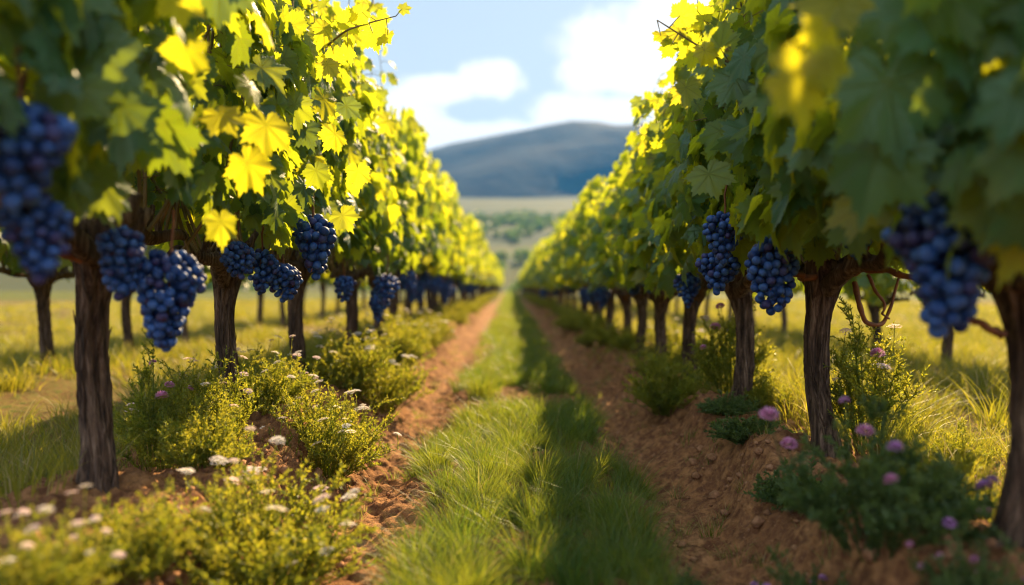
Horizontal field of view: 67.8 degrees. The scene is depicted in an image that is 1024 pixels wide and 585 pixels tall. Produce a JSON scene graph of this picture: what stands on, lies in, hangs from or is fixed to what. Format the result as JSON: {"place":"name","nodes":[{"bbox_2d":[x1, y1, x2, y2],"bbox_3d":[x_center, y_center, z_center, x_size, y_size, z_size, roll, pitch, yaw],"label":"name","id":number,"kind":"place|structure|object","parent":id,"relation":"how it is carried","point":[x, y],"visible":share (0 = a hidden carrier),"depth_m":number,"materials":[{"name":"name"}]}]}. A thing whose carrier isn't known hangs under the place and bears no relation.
{"place":"outdoors","nodes":[
{"label":"outdoors","id":0,"kind":"place"},
{"bbox_2d":[193,0,710,150],"label":"sky","id":1,"kind":"structure","parent":0,"point":[467,69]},
{"bbox_2d":[0,296,1010,522],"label":"field grass","id":2,"kind":"structure","parent":0,"point":[991,371],"depth_m":5.78,"materials":[{"name":"green plant"}]},
{"bbox_2d":[0,197,1023,584],"bbox_3d":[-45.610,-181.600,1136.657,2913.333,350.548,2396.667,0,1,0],"label":"ground","id":3,"kind":"structure","parent":0,"point":[804,535],"depth_m":2.92,"materials":[{"name":"soil"}]},
{"bbox_2d":[0,228,27,275],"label":"grape vine","id":4,"kind":"object","parent":3,"relation":"on","point":[12,263],"visible":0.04,"depth_m":4.73,"materials":[{"name":"green plant"}]},
{"bbox_2d":[0,241,74,369],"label":"grape vine","id":5,"kind":"object","parent":3,"relation":"on","point":[42,293],"visible":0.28,"depth_m":5.34,"materials":[{"name":"brown plant"}]},
{"bbox_2d":[0,484,131,584],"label":"flowering herb","id":6,"kind":"object","parent":3,"relation":"on","point":[66,571],"visible":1,"depth_m":1.43,"materials":[{"name":"green plant"}]},
{"bbox_2d":[0,0,193,226],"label":"grape vine","id":7,"kind":"object","parent":3,"relation":"on","point":[77,93],"visible":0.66,"depth_m":1.38,"materials":[{"name":"green plant"}]},
{"bbox_2d":[0,45,77,210],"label":"grape bunch","id":8,"kind":"object","parent":7,"relation":"hanging from","point":[39,148],"visible":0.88,"depth_m":1.29,"materials":[{"name":"food"}]},
{"bbox_2d":[67,244,188,354],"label":"grape vine","id":9,"kind":"object","parent":3,"relation":"on","point":[126,325],"visible":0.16,"depth_m":6.59,"materials":[{"name":"brown plant"}]},
{"bbox_2d":[70,475,214,584],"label":"green herb","id":10,"kind":"object","parent":3,"relation":"on","point":[161,533],"visible":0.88,"depth_m":1.65,"materials":[{"name":"green plant"}]},
{"bbox_2d":[0,0,314,494],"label":"grape vine","id":11,"kind":"object","parent":3,"relation":"on","point":[191,166],"visible":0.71,"depth_m":1.97,"materials":[{"name":"green plant"}]},
{"bbox_2d":[0,172,73,284],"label":"grape bunch","id":12,"kind":"object","parent":11,"relation":"hanging from","point":[31,238],"visible":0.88,"depth_m":1.40,"materials":[{"name":"food"}]},
{"bbox_2d":[95,223,145,300],"bbox_3d":[-0.950,-0.117,1.854,0.109,0.278,0.137,0,1,-34],"label":"grape bunch","id":13,"kind":"object","parent":11,"relation":"hanging from","point":[120,263],"visible":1,"depth_m":1.83,"materials":[{"name":"food"}]},
{"bbox_2d":[132,210,206,351],"bbox_3d":[-0.878,-0.029,1.944,0.194,0.365,0.156,0,1,32],"label":"grape bunch","id":14,"kind":"object","parent":11,"relation":"hanging from","point":[165,308],"visible":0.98,"depth_m":1.90,"materials":[{"name":"food"}]},
{"bbox_2d":[219,218,255,279],"bbox_3d":[-0.954,-0.151,2.644,0.102,0.215,0.133,0,1,20],"label":"grape bunch","id":15,"kind":"object","parent":11,"relation":"attached to","point":[234,255],"visible":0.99,"depth_m":2.62,"materials":[{"name":"food"}]},
{"bbox_2d":[112,328,209,470],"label":"flowering herb","id":16,"kind":"object","parent":3,"relation":"on","point":[143,418],"visible":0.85,"depth_m":2.54,"materials":[{"name":"green plant"}]},
{"bbox_2d":[163,265,211,346],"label":"grape vine","id":17,"kind":"object","parent":3,"relation":"on","point":[207,273],"visible":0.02,"depth_m":7.70,"materials":[{"name":"brown plant"}]},
{"bbox_2d":[145,392,268,470],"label":"green herb","id":18,"kind":"object","parent":3,"relation":"on","point":[186,452],"visible":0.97,"depth_m":2.31,"materials":[{"name":"green plant"}]},
{"bbox_2d":[171,345,262,458],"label":"flowering herb","id":19,"kind":"object","parent":3,"relation":"on","point":[207,388],"visible":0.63,"depth_m":2.75,"materials":[{"name":"green plant"}]},
{"bbox_2d":[240,281,263,329],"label":"grape vine","id":20,"kind":"object","parent":3,"relation":"on","point":[260,307],"visible":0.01,"depth_m":9.97,"materials":[{"name":"brown plant"}]},
{"bbox_2d":[143,426,380,584],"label":"flowering herb","id":21,"kind":"object","parent":3,"relation":"on","point":[310,541],"visible":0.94,"depth_m":1.89,"materials":[{"name":"green plant"}]},
{"bbox_2d":[114,0,411,421],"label":"grape vine","id":22,"kind":"object","parent":3,"relation":"on","point":[319,142],"visible":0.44,"depth_m":2.91,"materials":[{"name":"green plant"}]},
{"bbox_2d":[243,225,278,294],"bbox_3d":[-0.969,-0.124,2.942,0.136,0.272,0.106,0,1,-14],"label":"grape bunch","id":23,"kind":"object","parent":22,"relation":"hanging from","point":[262,277],"visible":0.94,"depth_m":2.92,"materials":[{"name":"food"}]},
{"bbox_2d":[268,254,302,302],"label":"grape bunch","id":24,"kind":"object","parent":22,"relation":"hanging from","point":[287,277],"visible":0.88,"depth_m":3.02,"materials":[{"name":"food"}]},
{"bbox_2d":[292,185,336,280],"bbox_3d":[-0.786,-0.244,3.022,0.175,0.393,0.189,-4,3,-14],"label":"grape bunch","id":25,"kind":"object","parent":22,"relation":"hanging from","point":[315,239],"visible":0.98,"depth_m":2.98,"materials":[{"name":"food"}]},
{"bbox_2d":[207,335,323,415],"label":"flowering herb","id":26,"kind":"object","parent":3,"relation":"on","point":[267,389],"visible":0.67,"depth_m":3.19,"materials":[{"name":"green plant"}]},
{"bbox_2d":[194,0,397,389],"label":"grape vine","id":27,"kind":"object","parent":3,"relation":"on","point":[358,133],"visible":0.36,"depth_m":4.11,"materials":[{"name":"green plant"}]},
{"bbox_2d":[333,259,356,302],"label":"grape bunch","id":28,"kind":"object","parent":27,"relation":"hanging from","point":[344,284],"visible":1,"depth_m":4.17,"materials":[{"name":"food"}]},
{"bbox_2d":[302,269,333,322],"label":"grape vine","id":29,"kind":"object","parent":3,"relation":"on","point":[325,277],"visible":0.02,"depth_m":12.40,"materials":[{"name":"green plant"}]},
{"bbox_2d":[285,333,359,362],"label":"green herb","id":30,"kind":"object","parent":3,"relation":"on","point":[313,347],"visible":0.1,"depth_m":5.20,"materials":[{"name":"green plant"}]},
{"bbox_2d":[245,365,403,479],"bbox_3d":[-0.719,0.503,3.018,0.577,0.438,0.567,0,1,19],"label":"flowering herb","id":31,"kind":"object","parent":3,"relation":"on","point":[331,441],"visible":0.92,"depth_m":2.92,"materials":[{"name":"green plant"}]},
{"bbox_2d":[308,268,350,320],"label":"grape vine","id":32,"kind":"object","parent":3,"relation":"on","point":[322,286],"visible":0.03,"depth_m":13.39,"materials":[{"name":"brown plant"}]},
{"bbox_2d":[288,314,401,393],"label":"flowering herb","id":33,"kind":"object","parent":3,"relation":"on","point":[332,368],"visible":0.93,"depth_m":4.11,"materials":[{"name":"green plant"}]},
{"bbox_2d":[276,44,417,350],"bbox_3d":[-1.111,-0.516,5.119,0.866,2.303,1.263,0,1,0],"label":"grape vine","id":34,"kind":"object","parent":3,"relation":"on","point":[397,199],"visible":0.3,"depth_m":5.11,"materials":[{"name":"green plant"}]},
{"bbox_2d":[368,294,383,322],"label":"grape bunch","id":35,"kind":"object","parent":34,"relation":"hanging from","point":[376,308],"visible":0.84,"depth_m":5.03,"materials":[{"name":"food"}]},
{"bbox_2d":[373,255,399,309],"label":"grape bunch","id":36,"kind":"object","parent":34,"relation":"hanging from","point":[383,285],"visible":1,"depth_m":4.67,"materials":[{"name":"food"}]},
{"bbox_2d":[337,310,373,347],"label":"flowering herb","id":37,"kind":"object","parent":3,"relation":"on","point":[362,340],"visible":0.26,"depth_m":6.96,"materials":[{"name":"green plant"}]},
{"bbox_2d":[328,104,432,343],"bbox_3d":[-1.111,-0.434,6.203,0.891,2.085,1.367,0,1,0],"label":"grape vine","id":38,"kind":"object","parent":3,"relation":"on","point":[415,228],"visible":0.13,"depth_m":6.16,"materials":[{"name":"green plant"}]},
{"bbox_2d":[398,272,412,291],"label":"grape bunch","id":39,"kind":"object","parent":38,"relation":"hanging from","point":[405,281],"visible":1,"depth_m":6.37,"materials":[{"name":"food"}]},
{"bbox_2d":[339,330,437,414],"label":"flowering herb","id":40,"kind":"object","parent":3,"relation":"on","point":[390,388],"visible":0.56,"depth_m":4.36,"materials":[{"name":"green plant"}]},
{"bbox_2d":[358,313,435,368],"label":"green herb","id":41,"kind":"object","parent":3,"relation":"on","point":[410,345],"visible":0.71,"depth_m":5.33,"materials":[{"name":"green plant"}]},
{"bbox_2d":[367,304,430,343],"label":"flowering herb","id":42,"kind":"object","parent":3,"relation":"on","point":[404,321],"visible":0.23,"depth_m":6.31,"materials":[{"name":"green plant"}]},
{"bbox_2d":[362,107,447,325],"bbox_3d":[-1.113,-0.533,7.204,0.977,2.341,1.398,0,1,0],"label":"grape vine","id":43,"kind":"object","parent":3,"relation":"on","point":[416,135],"visible":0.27,"depth_m":7.07,"materials":[{"name":"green plant"}]},
{"bbox_2d":[205,209,617,291],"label":"woods","id":44,"kind":"object","parent":3,"relation":"on","point":[524,220],"visible":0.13,"depth_m":274.33,"materials":[{"name":"green plant"}]},
{"bbox_2d":[404,153,451,319],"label":"grape vine","id":45,"kind":"object","parent":3,"relation":"on","point":[436,270],"visible":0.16,"depth_m":8.13,"materials":[{"name":"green plant"}]},
{"bbox_2d":[413,325,444,346],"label":"flowering herb","id":46,"kind":"object","parent":3,"relation":"on","point":[434,336],"visible":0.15,"depth_m":7.46,"materials":[{"name":"green plant"}]},
{"bbox_2d":[408,304,463,346],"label":"flowering herb","id":47,"kind":"object","parent":3,"relation":"on","point":[444,331],"visible":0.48,"depth_m":8.08,"materials":[{"name":"green plant"}]},
{"bbox_2d":[416,151,457,317],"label":"grape vine","id":48,"kind":"object","parent":3,"relation":"on","point":[451,215],"visible":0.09,"depth_m":9.22,"materials":[{"name":"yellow plant"}]},
{"bbox_2d":[425,177,464,316],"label":"grape vine","id":49,"kind":"object","parent":3,"relation":"on","point":[457,264],"visible":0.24,"depth_m":10.20,"materials":[{"name":"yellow plant"}]},
{"bbox_2d":[427,172,466,319],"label":"grape vine","id":50,"kind":"object","parent":3,"relation":"on","point":[448,180],"visible":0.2,"depth_m":11.09,"materials":[{"name":"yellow plant"}]},
{"bbox_2d":[439,191,471,311],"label":"grape vine","id":51,"kind":"object","parent":3,"relation":"on","point":[463,270],"visible":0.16,"depth_m":12.26,"materials":[{"name":"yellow plant"}]},
{"bbox_2d":[447,308,469,325],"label":"green herb","id":52,"kind":"object","parent":3,"relation":"on","point":[456,316],"visible":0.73,"depth_m":11.97,"materials":[{"name":"green plant"}]},
{"bbox_2d":[446,246,472,312],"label":"grape vine","id":53,"kind":"object","parent":3,"relation":"on","point":[463,279],"visible":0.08,"depth_m":13.12,"materials":[{"name":"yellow plant"}]},
{"bbox_2d":[451,214,476,306],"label":"grape vine","id":54,"kind":"object","parent":3,"relation":"on","point":[474,262],"visible":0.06,"depth_m":15.33,"materials":[{"name":"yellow plant"}]},
{"bbox_2d":[453,213,484,303],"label":"grape vine","id":55,"kind":"object","parent":3,"relation":"on","point":[479,240],"visible":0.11,"depth_m":17.05,"materials":[{"name":"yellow plant"}]},
{"bbox_2d":[458,222,479,302],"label":"grape vine","id":56,"kind":"object","parent":3,"relation":"on","point":[472,281],"visible":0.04,"depth_m":16.39,"materials":[{"name":"yellow plant"}]},
{"bbox_2d":[41,355,1018,584],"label":"soil crumbs","id":57,"kind":"object","parent":3,"relation":"on","point":[757,522],"visible":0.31,"depth_m":2.60,"materials":[{"name":"brown soil"}]},
{"bbox_2d":[535,235,560,306],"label":"grape vine","id":58,"kind":"object","parent":3,"relation":"on","point":[541,262],"visible":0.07,"depth_m":16.76,"materials":[{"name":"green plant"}]},
{"bbox_2d":[538,232,564,304],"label":"grape vine","id":59,"kind":"object","parent":3,"relation":"on","point":[541,280],"visible":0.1,"depth_m":15.80,"materials":[{"name":"green plant"}]},
{"bbox_2d":[544,239,570,308],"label":"grape vine","id":60,"kind":"object","parent":3,"relation":"on","point":[548,269],"visible":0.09,"depth_m":13.91,"materials":[{"name":"green plant"}]},
{"bbox_2d":[546,218,577,310],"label":"grape vine","id":61,"kind":"object","parent":3,"relation":"on","point":[550,262],"visible":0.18,"depth_m":13.02,"materials":[{"name":"green plant"}]},
{"bbox_2d":[548,307,579,329],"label":"green herb","id":62,"kind":"object","parent":3,"relation":"on","point":[562,319],"visible":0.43,"depth_m":10.90,"materials":[{"name":"green plant"}]},
{"bbox_2d":[550,208,582,309],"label":"grape vine","id":63,"kind":"object","parent":3,"relation":"on","point":[559,241],"visible":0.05,"depth_m":12.04,"materials":[{"name":"green plant"}]},
{"bbox_2d":[553,222,588,314],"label":"grape vine","id":64,"kind":"object","parent":3,"relation":"on","point":[560,278],"visible":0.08,"depth_m":11.11,"materials":[{"name":"green plant"}]},
{"bbox_2d":[560,210,595,317],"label":"grape vine","id":65,"kind":"object","parent":3,"relation":"on","point":[565,238],"visible":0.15,"depth_m":9.96,"materials":[{"name":"green plant"}]},
{"bbox_2d":[559,186,603,323],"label":"grape vine","id":66,"kind":"object","parent":3,"relation":"on","point":[567,272],"visible":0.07,"depth_m":9.25,"materials":[{"name":"green plant"}]},
{"bbox_2d":[574,325,593,347],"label":"green herb","id":67,"kind":"object","parent":3,"relation":"on","point":[585,341],"visible":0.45,"depth_m":8.42,"materials":[{"name":"green plant"}]},
{"bbox_2d":[564,175,616,330],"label":"grape vine","id":68,"kind":"object","parent":3,"relation":"on","point":[578,223],"visible":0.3,"depth_m":8.22,"materials":[{"name":"green plant"}]},
{"bbox_2d":[573,308,618,331],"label":"green herb","id":69,"kind":"object","parent":3,"relation":"on","point":[585,322],"visible":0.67,"depth_m":9.06,"materials":[{"name":"green plant"}]},
{"bbox_2d":[583,316,635,346],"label":"green herb","id":70,"kind":"object","parent":3,"relation":"on","point":[599,334],"visible":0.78,"depth_m":7.14,"materials":[{"name":"green plant"}]},
{"bbox_2d":[580,183,645,334],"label":"grape vine","id":71,"kind":"object","parent":3,"relation":"on","point":[624,296],"visible":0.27,"depth_m":7.26,"materials":[{"name":"green plant"}]},
{"bbox_2d":[593,286,611,308],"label":"grape bunch","id":72,"kind":"object","parent":71,"relation":"hanging from","point":[602,295],"visible":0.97,"depth_m":7.58,"materials":[{"name":"food"}]},
{"bbox_2d":[605,327,651,350],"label":"green herb","id":73,"kind":"object","parent":3,"relation":"on","point":[628,339],"visible":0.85,"depth_m":6.42,"materials":[{"name":"green plant"}]},
{"bbox_2d":[585,164,680,350],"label":"grape vine","id":74,"kind":"object","parent":3,"relation":"on","point":[600,228],"visible":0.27,"depth_m":6.34,"materials":[{"name":"green plant"}]},
{"bbox_2d":[586,140,708,360],"bbox_3d":[1.048,-0.238,5.505,0.956,1.731,1.378,0,1,0],"label":"grape vine","id":75,"kind":"object","parent":3,"relation":"on","point":[610,267],"visible":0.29,"depth_m":5.47,"materials":[{"name":"green plant"}]},
{"bbox_2d":[628,342,677,377],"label":"green herb","id":76,"kind":"object","parent":3,"relation":"on","point":[642,364],"visible":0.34,"depth_m":5.07,"materials":[{"name":"green plant"}]},
{"bbox_2d":[630,335,680,360],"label":"green herb","id":77,"kind":"object","parent":3,"relation":"on","point":[652,349],"visible":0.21,"depth_m":5.59,"materials":[{"name":"green plant"}]},
{"bbox_2d":[610,57,707,380],"bbox_3d":[1.055,-0.342,4.505,0.864,1.975,1.287,0,1,0],"label":"grape vine","id":78,"kind":"object","parent":3,"relation":"on","point":[638,252],"visible":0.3,"depth_m":4.47,"materials":[{"name":"green plant"}]},
{"bbox_2d":[673,271,700,307],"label":"grape bunch","id":79,"kind":"object","parent":78,"relation":"hanging from","point":[689,293],"visible":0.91,"depth_m":3.87,"materials":[{"name":"food"}]},
{"bbox_2d":[621,350,716,416],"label":"green herb","id":80,"kind":"object","parent":3,"relation":"on","point":[664,398],"visible":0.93,"depth_m":4.01,"materials":[{"name":"green plant"}]},
{"bbox_2d":[644,314,710,353],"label":"flowering herb","id":81,"kind":"object","parent":3,"relation":"on","point":[677,338],"visible":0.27,"depth_m":5.99,"materials":[{"name":"green plant"}]},
{"bbox_2d":[663,329,735,380],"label":"green herb","id":82,"kind":"object","parent":3,"relation":"on","point":[677,358],"visible":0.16,"depth_m":4.55,"materials":[{"name":"green plant"}]},
{"bbox_2d":[695,388,762,415],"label":"green herb","id":83,"kind":"object","parent":3,"relation":"on","point":[736,405],"visible":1,"depth_m":3.31,"materials":[{"name":"green plant"}]},
{"bbox_2d":[683,301,780,393],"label":"flowering herb","id":84,"kind":"object","parent":3,"relation":"on","point":[711,357],"visible":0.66,"depth_m":3.72,"materials":[{"name":"green plant"}]},
{"bbox_2d":[640,0,848,400],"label":"grape vine","id":85,"kind":"object","parent":3,"relation":"on","point":[675,150],"visible":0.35,"depth_m":3.49,"materials":[{"name":"green plant"}]},
{"bbox_2d":[695,252,740,295],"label":"grape bunch","id":86,"kind":"object","parent":85,"relation":"hanging from","point":[717,277],"visible":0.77,"depth_m":2.91,"materials":[{"name":"food"}]},
{"bbox_2d":[703,407,803,445],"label":"green herb","id":87,"kind":"object","parent":3,"relation":"on","point":[735,430],"visible":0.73,"depth_m":2.92,"materials":[{"name":"green plant"}]},
{"bbox_2d":[735,369,801,408],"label":"green herb","id":88,"kind":"object","parent":3,"relation":"on","point":[761,392],"visible":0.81,"depth_m":3.46,"materials":[{"name":"green plant"}]},
{"bbox_2d":[752,282,804,332],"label":"grape vine","id":89,"kind":"object","parent":3,"relation":"on","point":[795,290],"visible":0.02,"depth_m":9.17,"materials":[{"name":"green plant"}]},
{"bbox_2d":[652,0,933,457],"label":"grape vine","id":90,"kind":"object","parent":3,"relation":"on","point":[719,55],"visible":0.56,"depth_m":2.43,"materials":[{"name":"green plant"}]},
{"bbox_2d":[702,185,742,267],"bbox_3d":[0.761,-0.242,2.747,0.152,0.304,0.119,0,1,31],"label":"grape bunch","id":91,"kind":"object","parent":90,"relation":"attached to","point":[721,247],"visible":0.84,"depth_m":2.72,"materials":[{"name":"food"}]},
{"bbox_2d":[744,236,799,315],"bbox_3d":[0.822,-0.107,2.416,0.154,0.362,0.200,-2,-1,43],"label":"grape bunch","id":92,"kind":"object","parent":90,"relation":"hanging from","point":[772,274],"visible":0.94,"depth_m":2.38,"materials":[{"name":"food"}]},
{"bbox_2d":[739,456,856,516],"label":"green herb","id":93,"kind":"object","parent":3,"relation":"on","point":[768,491],"visible":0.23,"depth_m":2.34,"materials":[{"name":"green plant"}]},
{"bbox_2d":[750,542,849,584],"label":"flowering herb","id":94,"kind":"object","parent":3,"relation":"on","point":[784,577],"visible":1,"depth_m":1.78,"materials":[{"name":"green plant"}]},
{"bbox_2d":[730,0,1023,548],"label":"grape vine","id":95,"kind":"object","parent":3,"relation":"on","point":[866,152],"visible":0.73,"depth_m":1.35,"materials":[{"name":"green plant"}]},
{"bbox_2d":[881,143,997,338],"bbox_3d":[0.839,-0.115,1.459,0.177,0.412,0.226,-3,3,-20],"label":"grape bunch","id":96,"kind":"object","parent":95,"relation":"attached to","point":[953,302],"visible":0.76,"depth_m":1.44,"materials":[{"name":"food"}]},
{"bbox_2d":[759,392,1000,561],"bbox_3d":[0.833,0.408,1.721,0.501,0.351,0.542,0,1,24],"label":"flowering herb","id":97,"kind":"object","parent":3,"relation":"on","point":[876,484],"visible":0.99,"depth_m":1.66,"materials":[{"name":"green plant"}]},
{"bbox_2d":[839,253,920,347],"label":"grape vine","id":98,"kind":"object","parent":3,"relation":"on","point":[874,302],"visible":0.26,"depth_m":6.64,"materials":[{"name":"green plant"}]},
{"bbox_2d":[823,296,938,450],"bbox_3d":[1.221,0.266,2.621,0.368,0.544,0.467,0,1,-20],"label":"flowering herb","id":99,"kind":"object","parent":3,"relation":"on","point":[853,375],"visible":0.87,"depth_m":2.61,"materials":[{"name":"green plant"}]},
{"bbox_2d":[846,394,929,442],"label":"green herb","id":100,"kind":"object","parent":3,"relation":"on","point":[914,414],"visible":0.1,"depth_m":2.78,"materials":[{"name":"green plant"}]},
{"bbox_2d":[860,266,985,366],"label":"grape vine","id":101,"kind":"object","parent":3,"relation":"on","point":[885,279],"visible":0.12,"depth_m":5.80,"materials":[{"name":"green plant"}]},
{"bbox_2d":[852,418,997,511],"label":"green herb","id":102,"kind":"object","parent":3,"relation":"on","point":[967,466],"visible":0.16,"depth_m":1.92,"materials":[{"name":"green plant"}]},
{"bbox_2d":[911,412,1006,480],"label":"green herb","id":103,"kind":"object","parent":3,"relation":"on","point":[960,438],"visible":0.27,"depth_m":2.47,"materials":[{"name":"green plant"}]},
{"bbox_2d":[904,528,1023,584],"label":"flowering herb","id":104,"kind":"object","parent":3,"relation":"on","point":[946,578],"visible":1,"depth_m":1.46,"materials":[{"name":"green plant"}]},
{"bbox_2d":[911,0,1023,210],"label":"grape vine","id":105,"kind":"object","parent":3,"relation":"on","point":[984,30],"visible":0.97,"depth_m":1.20,"materials":[{"name":"green plant"}]},
{"bbox_2d":[415,121,649,197],"bbox_3d":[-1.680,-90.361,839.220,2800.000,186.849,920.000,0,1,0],"label":"hill","id":106,"kind":"structure","parent":0,"point":[566,159],"depth_m":621.67,"materials":[{"name":"grey"}]},
{"bbox_2d":[174,291,977,584],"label":"lane grass","id":107,"kind":"structure","parent":0,"point":[511,432],"depth_m":2.49,"materials":[{"name":"green plant"}]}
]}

